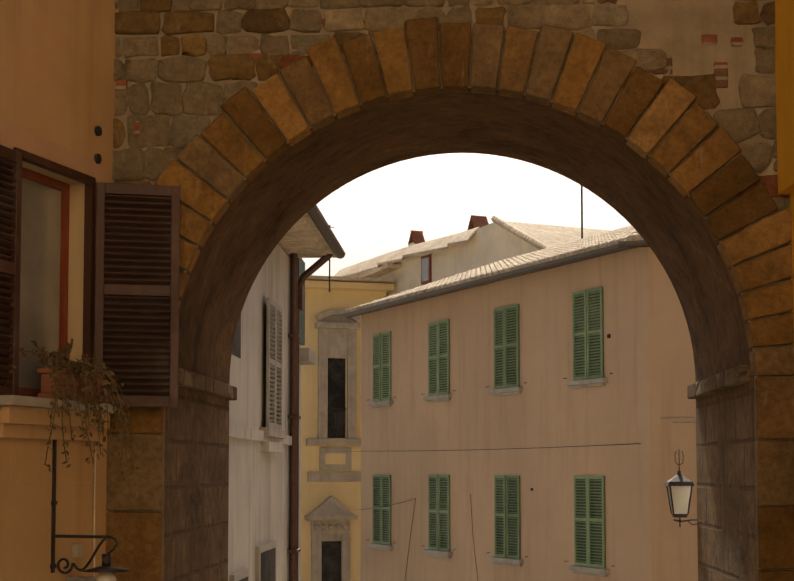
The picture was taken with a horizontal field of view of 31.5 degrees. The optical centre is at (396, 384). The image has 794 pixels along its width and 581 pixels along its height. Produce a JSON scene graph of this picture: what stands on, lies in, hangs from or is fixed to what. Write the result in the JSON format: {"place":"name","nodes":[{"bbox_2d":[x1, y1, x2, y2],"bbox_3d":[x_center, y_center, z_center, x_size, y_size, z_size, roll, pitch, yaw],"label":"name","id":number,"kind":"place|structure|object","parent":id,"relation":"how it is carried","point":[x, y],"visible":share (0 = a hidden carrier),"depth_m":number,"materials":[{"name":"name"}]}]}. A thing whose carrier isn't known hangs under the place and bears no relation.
{"place":"outdoors","nodes":[
{"label":"outdoors","id":0,"kind":"place"},
{"bbox_2d":[302,153,630,275],"label":"sky","id":1,"kind":"structure","parent":0,"point":[374,214],"materials":[{"name":"white"}]},
{"bbox_3d":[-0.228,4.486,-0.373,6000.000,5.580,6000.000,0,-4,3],"label":"ground","id":2,"kind":"structure","parent":0,"visible":0},
{"bbox_2d":[0,0,116,580],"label":"ochre building","id":3,"kind":"structure","parent":2,"relation":"on","point":[57,91],"depth_m":8.67,"materials":[{"name":"orange paint"}]},
{"bbox_2d":[0,167,119,440],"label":"window frame","id":4,"kind":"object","parent":3,"relation":"attached to","point":[44,275],"depth_m":8.68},
{"bbox_2d":[37,367,102,402],"bbox_3d":[-1.990,0.002,8.606,0.147,0.188,0.552,-1,-4,18],"label":"planter","id":5,"kind":"object","parent":3,"relation":"on","point":[46,385],"visible":0.44,"depth_m":8.41,"materials":[{"name":"ceramic"}]},
{"bbox_2d":[0,339,139,480],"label":"dry plant","id":6,"kind":"object","parent":5,"relation":"in","point":[62,362],"visible":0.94,"depth_m":8.37,"materials":[{"name":"brown plant"}]},
{"bbox_2d":[0,145,179,406],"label":"window shutters","id":7,"kind":"object","parent":3,"relation":"attached to","point":[136,316],"visible":0.85,"depth_m":9.00,"materials":[{"name":"paint"}]},
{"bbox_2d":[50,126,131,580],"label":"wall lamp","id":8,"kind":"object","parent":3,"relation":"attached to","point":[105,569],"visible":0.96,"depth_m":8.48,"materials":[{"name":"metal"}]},
{"bbox_2d":[228,213,336,580],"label":"white building","id":9,"kind":"structure","parent":2,"relation":"on","point":[258,531],"depth_m":16.52,"materials":[{"name":"paint"}]},
{"bbox_2d":[266,297,282,429],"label":"white shutters","id":10,"kind":"object","parent":9,"relation":"attached to","point":[274,332],"visible":0.9,"depth_m":17.14,"materials":[{"name":"white wood"}]},
{"bbox_2d":[287,205,345,580],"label":"downpipes","id":11,"kind":"object","parent":9,"relation":"attached to","point":[299,356],"visible":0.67,"depth_m":19.06,"materials":[{"name":"brown metal"}]},
{"bbox_2d":[301,275,396,580],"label":"cream palazzo","id":12,"kind":"structure","parent":2,"relation":"on","point":[330,464],"depth_m":45.95,"materials":[{"name":"paint"}]},
{"bbox_2d":[106,15,793,580],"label":"arch voussoirs","id":13,"kind":"object","parent":2,"relation":"on","point":[138,551],"visible":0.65,"depth_m":9.12,"materials":[{"name":"stone"}]},
{"bbox_2d":[112,0,791,314],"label":"rubble stones","id":14,"kind":"object","parent":13,"relation":"on","point":[198,97],"visible":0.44,"depth_m":9.27,"materials":[{"name":"brown stone"}]},
{"bbox_2d":[110,0,793,580],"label":"arch building","id":15,"kind":"structure","parent":2,"relation":"on","point":[276,198],"depth_m":9.98,"materials":[{"name":"stone"},{"name":"brick"},{"name":"plaster"}]},
{"bbox_2d":[664,449,696,526],"bbox_3d":[2.388,0.847,11.538,0.335,0.640,0.429,0,-4,3],"label":"wall lantern","id":16,"kind":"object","parent":15,"relation":"attached to","point":[679,486],"depth_m":11.57,"materials":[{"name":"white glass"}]},
{"bbox_2d":[334,215,609,296],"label":"house","id":17,"kind":"structure","parent":2,"relation":"on","point":[418,261],"depth_m":42.58,"materials":[{"name":"paint"}]},
{"bbox_2d":[361,247,697,580],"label":"beige building","id":18,"kind":"structure","parent":2,"relation":"on","point":[648,359],"depth_m":28.17,"materials":[{"name":"paint"}]},
{"bbox_2d":[372,287,605,567],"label":"shutters","id":19,"kind":"object","parent":18,"relation":"attached to","point":[588,363],"visible":1,"depth_m":29.32,"materials":[{"name":"green paint"}]},
{"bbox_2d":[366,373,612,576],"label":"window sills","id":20,"kind":"structure","parent":18,"relation":"attached to","point":[518,390],"depth_m":29.22,"materials":[{"name":"stone"}]},
{"bbox_2d":[338,240,647,317],"bbox_3d":[4.153,-2.303,27.493,4.227,0.085,20.657,3,-5,-43],"label":"roof gutter","id":21,"kind":"object","parent":18,"relation":"on","point":[622,245],"visible":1,"depth_m":28.53,"materials":[{"name":"metal"}]},
{"bbox_2d":[344,225,648,318],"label":"tiled roof","id":22,"kind":"structure","parent":18,"relation":"on","point":[603,240],"depth_m":30.70,"materials":[{"name":"tile"}]},
{"bbox_2d":[329,186,582,291],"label":"antennas","id":23,"kind":"object","parent":22,"relation":"on","point":[581,227],"visible":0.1,"depth_m":38.37,"materials":[{"name":"metal"}]},
{"bbox_2d":[358,334,695,578],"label":"wall cables","id":24,"kind":"object","parent":18,"relation":"attached to","point":[608,336],"visible":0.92,"depth_m":28.58,"materials":[{"name":"metal"}]},
{"bbox_2d":[774,0,793,439],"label":"yellow building","id":25,"kind":"structure","parent":2,"relation":"on","point":[784,42],"depth_m":8.88,"materials":[{"name":"paint"}]}
]}

